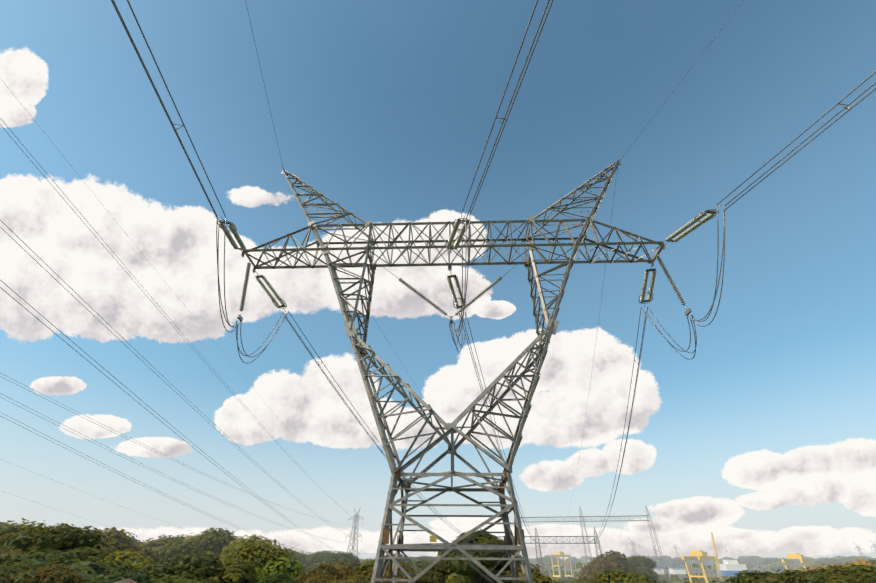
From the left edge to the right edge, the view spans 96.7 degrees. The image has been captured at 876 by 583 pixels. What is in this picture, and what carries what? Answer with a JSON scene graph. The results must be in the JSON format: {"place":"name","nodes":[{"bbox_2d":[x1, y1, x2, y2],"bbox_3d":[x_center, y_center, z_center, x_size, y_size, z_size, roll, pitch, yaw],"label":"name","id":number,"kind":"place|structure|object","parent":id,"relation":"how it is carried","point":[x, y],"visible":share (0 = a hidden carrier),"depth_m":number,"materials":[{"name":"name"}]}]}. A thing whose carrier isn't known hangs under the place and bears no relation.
{"place":"outdoors","nodes":[
{"label":"outdoors","id":0,"kind":"place"},
{"bbox_2d":[0,0,875,562],"label":"sky","id":1,"kind":"structure","parent":0,"point":[763,441],"materials":[{"name":"blue"}]},
{"bbox_2d":[532,562,810,582],"bbox_3d":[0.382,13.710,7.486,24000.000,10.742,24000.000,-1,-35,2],"label":"terrain","id":2,"kind":"structure","parent":0,"point":[672,578],"depth_m":394.15,"materials":[{"name":"soil"}]},
{"bbox_2d":[0,561,32,573],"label":"tree","id":3,"kind":"object","parent":2,"relation":"on","point":[8,565],"visible":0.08,"depth_m":28.35,"materials":[{"name":"green plant"}]},
{"bbox_2d":[0,548,40,565],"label":"tree","id":4,"kind":"object","parent":2,"relation":"on","point":[9,555],"visible":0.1,"depth_m":31.98,"materials":[{"name":"green plant"}]},
{"bbox_2d":[0,564,44,582],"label":"tree","id":5,"kind":"object","parent":2,"relation":"on","point":[6,575],"visible":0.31,"depth_m":26.64,"materials":[{"name":"green plant"}]},
{"bbox_2d":[0,518,49,539],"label":"tree","id":6,"kind":"object","parent":2,"relation":"on","point":[11,529],"visible":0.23,"depth_m":38.41,"materials":[{"name":"green plant"}]},
{"bbox_2d":[7,562,87,582],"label":"tree","id":7,"kind":"object","parent":2,"relation":"on","point":[60,573],"visible":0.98,"depth_m":26.57,"materials":[{"name":"green plant"}]},
{"bbox_2d":[3,548,91,567],"bbox_3d":[-32.627,27.479,31.822,8.953,10.882,9.456,22,-40,-28],"label":"tree","id":8,"kind":"object","parent":2,"relation":"on","point":[45,558],"visible":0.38,"depth_m":32.76,"materials":[{"name":"green plant"}]},
{"bbox_2d":[0,523,110,562],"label":"tree","id":9,"kind":"object","parent":2,"relation":"on","point":[67,538],"visible":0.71,"depth_m":37.15,"materials":[{"name":"green plant"}]},
{"bbox_2d":[61,558,110,580],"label":"tree","id":10,"kind":"object","parent":2,"relation":"on","point":[82,572],"visible":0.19,"depth_m":30.57,"materials":[{"name":"green plant"}]},
{"bbox_2d":[53,547,131,578],"bbox_3d":[-31.705,26.674,30.884,13.832,10.807,11.609,-20,-39,26],"label":"tree","id":11,"kind":"object","parent":2,"relation":"on","point":[90,566],"visible":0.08,"depth_m":33.08,"materials":[{"name":"green plant"}]},
{"bbox_2d":[93,560,139,574],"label":"tree","id":12,"kind":"object","parent":2,"relation":"on","point":[123,567],"visible":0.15,"depth_m":33.96,"materials":[{"name":"green plant"}]},
{"bbox_2d":[96,529,137,540],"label":"tree","id":13,"kind":"object","parent":2,"relation":"on","point":[132,537],"depth_m":60.32,"materials":[{"name":"green plant"}]},
{"bbox_2d":[93,549,154,570],"bbox_3d":[-29.778,30.540,35.873,7.954,11.358,9.606,10,-36,-13],"label":"tree","id":14,"kind":"object","parent":2,"relation":"on","point":[124,556],"visible":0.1,"depth_m":37.61,"materials":[{"name":"green plant"}]},
{"bbox_2d":[113,578,136,582],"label":"boulder","id":15,"kind":"object","parent":2,"relation":"on","point":[128,580],"visible":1,"depth_m":8.81,"materials":[{"name":"stone"}]},
{"bbox_2d":[84,570,166,582],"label":"tree","id":16,"kind":"object","parent":2,"relation":"on","point":[137,577],"visible":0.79,"depth_m":28.86,"materials":[{"name":"green plant"}]},
{"bbox_2d":[97,527,159,562],"bbox_3d":[-36.754,32.918,40.647,9.321,14.401,11.257,-27,-43,34],"label":"tree","id":17,"kind":"object","parent":2,"relation":"on","point":[120,541],"visible":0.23,"depth_m":43.95,"materials":[{"name":"green plant"}]},
{"bbox_2d":[137,536,177,560],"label":"tree","id":18,"kind":"object","parent":2,"relation":"on","point":[157,547],"visible":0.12,"depth_m":49.55,"materials":[{"name":"green plant"}]},
{"bbox_2d":[148,572,186,582],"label":"tree","id":19,"kind":"object","parent":2,"relation":"on","point":[164,580],"visible":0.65,"depth_m":30.94,"materials":[{"name":"green plant"}]},
{"bbox_2d":[153,534,190,544],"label":"tree","id":20,"kind":"object","parent":2,"relation":"on","point":[173,538],"visible":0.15,"depth_m":51.98,"materials":[{"name":"green plant"}]},
{"bbox_2d":[172,533,198,538],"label":"tree","id":21,"kind":"object","parent":2,"relation":"on","point":[184,535],"visible":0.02,"depth_m":82.95,"materials":[{"name":"green plant"}]},
{"bbox_2d":[131,551,252,582],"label":"tree","id":22,"kind":"object","parent":2,"relation":"on","point":[192,565],"visible":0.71,"depth_m":36.02,"materials":[{"name":"green plant"}]},
{"bbox_2d":[178,577,212,582],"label":"tree","id":23,"kind":"object","parent":2,"relation":"on","point":[192,581],"visible":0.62,"depth_m":33.02,"materials":[{"name":"green plant"}]},
{"bbox_2d":[157,527,248,562],"bbox_3d":[-31.317,38.937,49.875,14.932,15.016,11.653,20,-39,-26],"label":"tree","id":24,"kind":"object","parent":2,"relation":"on","point":[214,541],"visible":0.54,"depth_m":50.84,"materials":[{"name":"green plant"}]},
{"bbox_2d":[190,558,260,582],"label":"tree","id":25,"kind":"object","parent":2,"relation":"on","point":[239,567],"visible":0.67,"depth_m":37.69,"materials":[{"name":"green plant"}]},
{"bbox_2d":[203,539,293,560],"bbox_3d":[-28.234,40.440,51.114,18.050,14.084,14.336,15,-37,-20],"label":"tree","id":26,"kind":"object","parent":2,"relation":"on","point":[208,552],"visible":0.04,"depth_m":49.71,"materials":[{"name":"green plant"}]},
{"bbox_2d":[224,539,294,572],"bbox_3d":[-21.788,35.961,44.188,7.739,13.191,7.401,28,-43,-34],"label":"tree","id":27,"kind":"object","parent":2,"relation":"on","point":[258,556],"visible":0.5,"depth_m":45.14,"materials":[{"name":"green plant"}]},
{"bbox_2d":[215,532,307,571],"bbox_3d":[-23.655,38.270,48.204,13.274,14.463,16.714,7,-35,-10],"label":"tree","id":28,"kind":"object","parent":2,"relation":"on","point":[254,538],"visible":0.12,"depth_m":49.93,"materials":[{"name":"green plant"}]},
{"bbox_2d":[257,573,298,582],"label":"tree","id":29,"kind":"object","parent":2,"relation":"on","point":[279,578],"visible":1,"depth_m":32.81,"materials":[{"name":"green plant"}]},
{"bbox_2d":[253,554,305,582],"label":"tree","id":30,"kind":"object","parent":2,"relation":"on","point":[279,566],"visible":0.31,"depth_m":44.24,"materials":[{"name":"green plant"}]},
{"bbox_2d":[288,547,308,565],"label":"tree","id":31,"kind":"object","parent":2,"relation":"on","point":[299,555],"visible":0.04,"depth_m":71.39,"materials":[{"name":"green plant"}]},
{"bbox_2d":[288,564,311,579],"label":"tree","id":32,"kind":"object","parent":2,"relation":"on","point":[300,575],"visible":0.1,"depth_m":43.99,"materials":[{"name":"green plant"}]},
{"bbox_2d":[304,572,332,582],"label":"tree","id":33,"kind":"object","parent":2,"relation":"on","point":[323,578],"visible":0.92,"depth_m":35.21,"materials":[{"name":"green plant"}]},
{"bbox_2d":[302,551,336,572],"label":"tree","id":34,"kind":"object","parent":2,"relation":"on","point":[315,559],"visible":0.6,"depth_m":71.27,"materials":[{"name":"green plant"}]},
{"bbox_2d":[296,562,355,582],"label":"tree","id":35,"kind":"object","parent":2,"relation":"on","point":[323,568],"visible":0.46,"depth_m":39.94,"materials":[{"name":"green plant"}]},
{"bbox_2d":[324,551,360,566],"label":"tree","id":36,"kind":"object","parent":2,"relation":"on","point":[340,557],"visible":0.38,"depth_m":62.26,"materials":[{"name":"green plant"}]},
{"bbox_2d":[328,573,366,582],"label":"tree","id":37,"kind":"object","parent":2,"relation":"on","point":[357,579],"visible":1,"depth_m":33.70,"materials":[{"name":"green plant"}]},
{"bbox_2d":[327,559,371,579],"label":"tree","id":38,"kind":"object","parent":2,"relation":"on","point":[353,569],"visible":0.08,"depth_m":46.41,"materials":[{"name":"green plant"}]},
{"bbox_2d":[346,507,363,556],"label":"distant pylon","id":39,"kind":"object","parent":2,"relation":"on","point":[354,530],"visible":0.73,"depth_m":250.36,"materials":[{"name":"metal"}]},
{"bbox_2d":[0,78,358,552],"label":"power lines","id":40,"kind":"object","parent":39,"relation":"hanging from","point":[126,387],"visible":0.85,"depth_m":62.75,"materials":[{"name":"grey metal"}]},
{"bbox_2d":[338,567,388,576],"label":"tree","id":41,"kind":"object","parent":2,"relation":"on","point":[368,571],"visible":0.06,"depth_m":46.03,"materials":[{"name":"green plant"}]},
{"bbox_2d":[355,557,389,580],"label":"tree","id":42,"kind":"object","parent":2,"relation":"on","point":[368,566],"visible":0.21,"depth_m":47.22,"materials":[{"name":"green plant"}]},
{"bbox_2d":[361,553,408,565],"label":"tree","id":43,"kind":"object","parent":2,"relation":"on","point":[404,560],"visible":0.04,"depth_m":72.15,"materials":[{"name":"green plant"}]},
{"bbox_2d":[367,560,413,582],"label":"tree","id":44,"kind":"object","parent":2,"relation":"on","point":[399,576],"visible":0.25,"depth_m":41.26,"materials":[{"name":"green plant"}]},
{"bbox_2d":[403,560,429,570],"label":"tree","id":45,"kind":"object","parent":2,"relation":"on","point":[418,563],"visible":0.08,"depth_m":54.07,"materials":[{"name":"green plant"}]},
{"bbox_2d":[408,561,454,582],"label":"tree","id":46,"kind":"object","parent":2,"relation":"on","point":[437,572],"visible":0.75,"depth_m":34.45,"materials":[{"name":"green plant"}]},
{"bbox_2d":[445,572,457,582],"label":"tree","id":47,"kind":"object","parent":2,"relation":"on","point":[453,575],"visible":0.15,"depth_m":45.69,"materials":[{"name":"green plant"}]},
{"bbox_2d":[450,579,470,582],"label":"tree","id":48,"kind":"object","parent":2,"relation":"on","point":[460,581],"visible":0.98,"depth_m":38.11,"materials":[{"name":"green plant"}]},
{"bbox_2d":[437,529,523,582],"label":"tree","id":49,"kind":"object","parent":2,"relation":"on","point":[461,567],"visible":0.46,"depth_m":34.68,"materials":[{"name":"green plant"}]},
{"bbox_2d":[455,568,507,582],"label":"bush","id":50,"kind":"object","parent":2,"relation":"on","point":[464,578],"visible":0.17,"depth_m":42.13,"materials":[{"name":"green plant"}]},
{"bbox_2d":[111,0,875,582],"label":"transmission tower","id":51,"kind":"structure","parent":2,"relation":"on","point":[513,546],"depth_m":21.80,"materials":[{"name":"metal"}]},
{"bbox_2d":[487,574,525,582],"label":"bush","id":52,"kind":"object","parent":2,"relation":"on","point":[507,581],"visible":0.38,"depth_m":35.52,"materials":[{"name":"green plant"}]},
{"bbox_2d":[506,562,552,582],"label":"tree","id":53,"kind":"object","parent":2,"relation":"on","point":[537,576],"visible":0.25,"depth_m":46.10,"materials":[{"name":"green plant"}]},
{"bbox_2d":[480,527,601,575],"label":"substation gantry","id":54,"kind":"object","parent":2,"relation":"on","point":[539,543],"visible":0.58,"depth_m":101.53,"materials":[{"name":"metal"}]},
{"bbox_2d":[533,555,562,577],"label":"tree","id":55,"kind":"object","parent":2,"relation":"on","point":[546,559],"visible":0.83,"depth_m":289.45,"materials":[{"name":"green plant"}]},
{"bbox_2d":[550,551,573,576],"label":"gantry crane","id":56,"kind":"object","parent":2,"relation":"on","point":[559,554],"visible":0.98,"depth_m":261.53,"materials":[{"name":"yellow metal"}]},
{"bbox_2d":[562,567,572,574],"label":"tree","id":57,"kind":"object","parent":2,"relation":"on","point":[568,569],"visible":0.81,"depth_m":319.42,"materials":[{"name":"green plant"}]},
{"bbox_2d":[558,577,577,582],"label":"tree","id":58,"kind":"object","parent":2,"relation":"on","point":[569,579],"visible":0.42,"depth_m":96.44,"materials":[{"name":"green plant"}]},
{"bbox_2d":[562,557,579,575],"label":"tree","id":59,"kind":"object","parent":2,"relation":"on","point":[573,560],"visible":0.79,"depth_m":345.26,"materials":[{"name":"green plant"}]},
{"bbox_2d":[572,579,592,582],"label":"bush","id":60,"kind":"object","parent":2,"relation":"on","point":[581,581],"visible":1,"depth_m":37.01,"materials":[{"name":"green plant"}]},
{"bbox_2d":[578,556,589,564],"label":"tree","id":61,"kind":"object","parent":2,"relation":"on","point":[582,559],"visible":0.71,"depth_m":492.31,"materials":[{"name":"green plant"}]},
{"bbox_2d":[518,505,668,582],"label":"substation gantry","id":62,"kind":"object","parent":2,"relation":"on","point":[587,540],"visible":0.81,"depth_m":142.03,"materials":[{"name":"metal"}]},
{"bbox_2d":[578,550,636,581],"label":"tree","id":63,"kind":"object","parent":2,"relation":"on","point":[613,560],"visible":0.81,"depth_m":63.88,"materials":[{"name":"green plant"}]},
{"bbox_2d":[590,567,665,582],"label":"bush","id":64,"kind":"object","parent":2,"relation":"on","point":[614,576],"visible":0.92,"depth_m":43.89,"materials":[{"name":"green plant"}]},
{"bbox_2d":[626,537,640,555],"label":"distant pylon","id":65,"kind":"object","parent":2,"relation":"on","point":[635,553],"visible":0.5,"depth_m":322.61,"materials":[{"name":"metal"}]},
{"bbox_2d":[624,555,658,581],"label":"tree","id":66,"kind":"object","parent":2,"relation":"on","point":[645,565],"visible":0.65,"depth_m":68.27,"materials":[{"name":"green plant"}]},
{"bbox_2d":[633,579,652,582],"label":"bush","id":67,"kind":"object","parent":2,"relation":"on","point":[639,581],"visible":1,"depth_m":31.08,"materials":[{"name":"green plant"}]},
{"bbox_2d":[653,555,671,576],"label":"tree","id":68,"kind":"object","parent":2,"relation":"on","point":[667,559],"visible":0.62,"depth_m":345.38,"materials":[{"name":"green plant"}]},
{"bbox_2d":[655,574,670,582],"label":"tree","id":69,"kind":"object","parent":2,"relation":"on","point":[660,579],"visible":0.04,"depth_m":88.78,"materials":[{"name":"green plant"}]},
{"bbox_2d":[666,557,684,578],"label":"tree","id":70,"kind":"object","parent":2,"relation":"on","point":[676,561],"visible":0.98,"depth_m":316.83,"materials":[{"name":"green plant"}]},
{"bbox_2d":[671,543,685,568],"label":"distant pylon","id":71,"kind":"object","parent":2,"relation":"on","point":[676,551],"visible":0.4,"depth_m":488.27,"materials":[{"name":"metal"}]},
{"bbox_2d":[677,574,687,581],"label":"tree","id":72,"kind":"object","parent":2,"relation":"on","point":[682,575],"visible":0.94,"depth_m":260.40,"materials":[{"name":"plant"}]},
{"bbox_2d":[681,557,693,568],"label":"tree","id":73,"kind":"object","parent":2,"relation":"on","point":[689,562],"visible":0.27,"depth_m":391.09,"materials":[{"name":"green plant"}]},
{"bbox_2d":[691,567,701,578],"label":"tree","id":74,"kind":"object","parent":2,"relation":"on","point":[695,569],"visible":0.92,"depth_m":306.33,"materials":[{"name":"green plant"}]},
{"bbox_2d":[692,560,706,574],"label":"tree","id":75,"kind":"object","parent":2,"relation":"on","point":[698,563],"visible":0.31,"depth_m":372.96,"materials":[{"name":"green plant"}]},
{"bbox_2d":[681,550,722,582],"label":"gantry crane","id":76,"kind":"object","parent":2,"relation":"on","point":[700,555],"visible":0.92,"depth_m":164.22,"materials":[{"name":"yellow metal"}]},
{"bbox_2d":[653,538,752,575],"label":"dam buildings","id":77,"kind":"structure","parent":2,"relation":"on","point":[730,567],"depth_m":159.26,"materials":[{"name":"grey paint"}]},
{"bbox_2d":[701,568,713,579],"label":"tree","id":78,"kind":"object","parent":2,"relation":"on","point":[710,570],"visible":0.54,"depth_m":296.15,"materials":[{"name":"plant"}]},
{"bbox_2d":[711,532,721,576],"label":"crane boom","id":79,"kind":"object","parent":2,"relation":"on","point":[716,560],"visible":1,"depth_m":145.57,"materials":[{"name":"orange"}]},
{"bbox_2d":[710,559,723,564],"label":"tree","id":80,"kind":"object","parent":2,"relation":"on","point":[719,562],"visible":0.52,"depth_m":400.66,"materials":[{"name":"green plant"}]},
{"bbox_2d":[728,558,753,568],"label":"tree","id":81,"kind":"object","parent":2,"relation":"on","point":[749,565],"visible":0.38,"depth_m":294.54,"materials":[{"name":"green plant"}]},
{"bbox_2d":[711,569,775,582],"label":"bush","id":82,"kind":"object","parent":2,"relation":"on","point":[751,577],"visible":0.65,"depth_m":38.88,"materials":[{"name":"green plant"}]},
{"bbox_2d":[739,555,764,566],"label":"tree","id":83,"kind":"object","parent":2,"relation":"on","point":[756,560],"visible":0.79,"depth_m":338.94,"materials":[{"name":"green plant"}]},
{"bbox_2d":[749,567,761,572],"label":"tree","id":84,"kind":"object","parent":2,"relation":"on","point":[757,568],"visible":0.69,"depth_m":289.51,"materials":[{"name":"green plant"}]},
{"bbox_2d":[761,568,776,572],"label":"tree","id":85,"kind":"object","parent":2,"relation":"on","point":[768,570],"visible":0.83,"depth_m":225.63,"materials":[{"name":"green plant"}]},
{"bbox_2d":[763,557,781,571],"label":"tree","id":86,"kind":"object","parent":2,"relation":"on","point":[769,560],"visible":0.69,"depth_m":248.58,"materials":[{"name":"green plant"}]},
{"bbox_2d":[761,576,788,581],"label":"bush","id":87,"kind":"object","parent":2,"relation":"on","point":[770,579],"visible":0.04,"depth_m":32.79,"materials":[{"name":"green plant"}]},
{"bbox_2d":[766,558,800,570],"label":"tree","id":88,"kind":"object","parent":2,"relation":"on","point":[778,565],"visible":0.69,"depth_m":241.65,"materials":[{"name":"green plant"}]},
{"bbox_2d":[766,569,810,582],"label":"bush","id":89,"kind":"object","parent":2,"relation":"on","point":[783,575],"visible":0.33,"depth_m":33.37,"materials":[{"name":"green plant"}]},
{"bbox_2d":[781,553,814,569],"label":"gantry crane","id":90,"kind":"object","parent":2,"relation":"on","point":[791,557],"visible":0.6,"depth_m":163.30,"materials":[{"name":"yellow metal"}]},
{"bbox_2d":[794,557,812,567],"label":"tree","id":91,"kind":"object","parent":2,"relation":"on","point":[798,561],"visible":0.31,"depth_m":326.87,"materials":[{"name":"green plant"}]},
{"bbox_2d":[783,569,825,582],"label":"bush","id":92,"kind":"object","parent":2,"relation":"on","point":[791,580],"visible":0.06,"depth_m":32.06,"materials":[{"name":"green plant"}]},
{"bbox_2d":[812,557,826,561],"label":"tree","id":93,"kind":"object","parent":2,"relation":"on","point":[821,559],"visible":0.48,"depth_m":302.45,"materials":[{"name":"green plant"}]},
{"bbox_2d":[813,558,850,568],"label":"tree","id":94,"kind":"object","parent":2,"relation":"on","point":[830,560],"visible":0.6,"depth_m":223.12,"materials":[{"name":"green plant"}]},
{"bbox_2d":[795,565,875,582],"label":"bush","id":95,"kind":"object","parent":2,"relation":"on","point":[831,575],"visible":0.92,"depth_m":30.30,"materials":[{"name":"green plant"}]},
{"bbox_2d":[797,558,875,571],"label":"tree","id":96,"kind":"object","parent":2,"relation":"on","point":[817,567],"visible":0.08,"depth_m":44.86,"materials":[{"name":"green plant"}]},
{"bbox_2d":[823,564,875,582],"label":"bush","id":97,"kind":"object","parent":2,"relation":"on","point":[856,567],"visible":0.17,"depth_m":30.61,"materials":[{"name":"green plant"}]},
{"bbox_2d":[838,556,868,562],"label":"tree","id":98,"kind":"object","parent":2,"relation":"on","point":[849,558],"visible":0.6,"depth_m":235.94,"materials":[{"name":"green plant"}]},
{"bbox_2d":[853,542,865,555],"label":"distant pylon","id":99,"kind":"object","parent":2,"relation":"on","point":[858,547],"visible":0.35,"depth_m":433.41,"materials":[{"name":"metal"}]},
{"bbox_2d":[849,558,875,564],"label":"tree","id":100,"kind":"object","parent":2,"relation":"on","point":[869,560],"depth_m":48.54,"materials":[{"name":"green plant"}]},
{"bbox_2d":[863,572,875,582],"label":"tree","id":101,"kind":"object","parent":2,"relation":"on","point":[870,580],"visible":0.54,"depth_m":29.11,"materials":[{"name":"green plant"}]}
]}

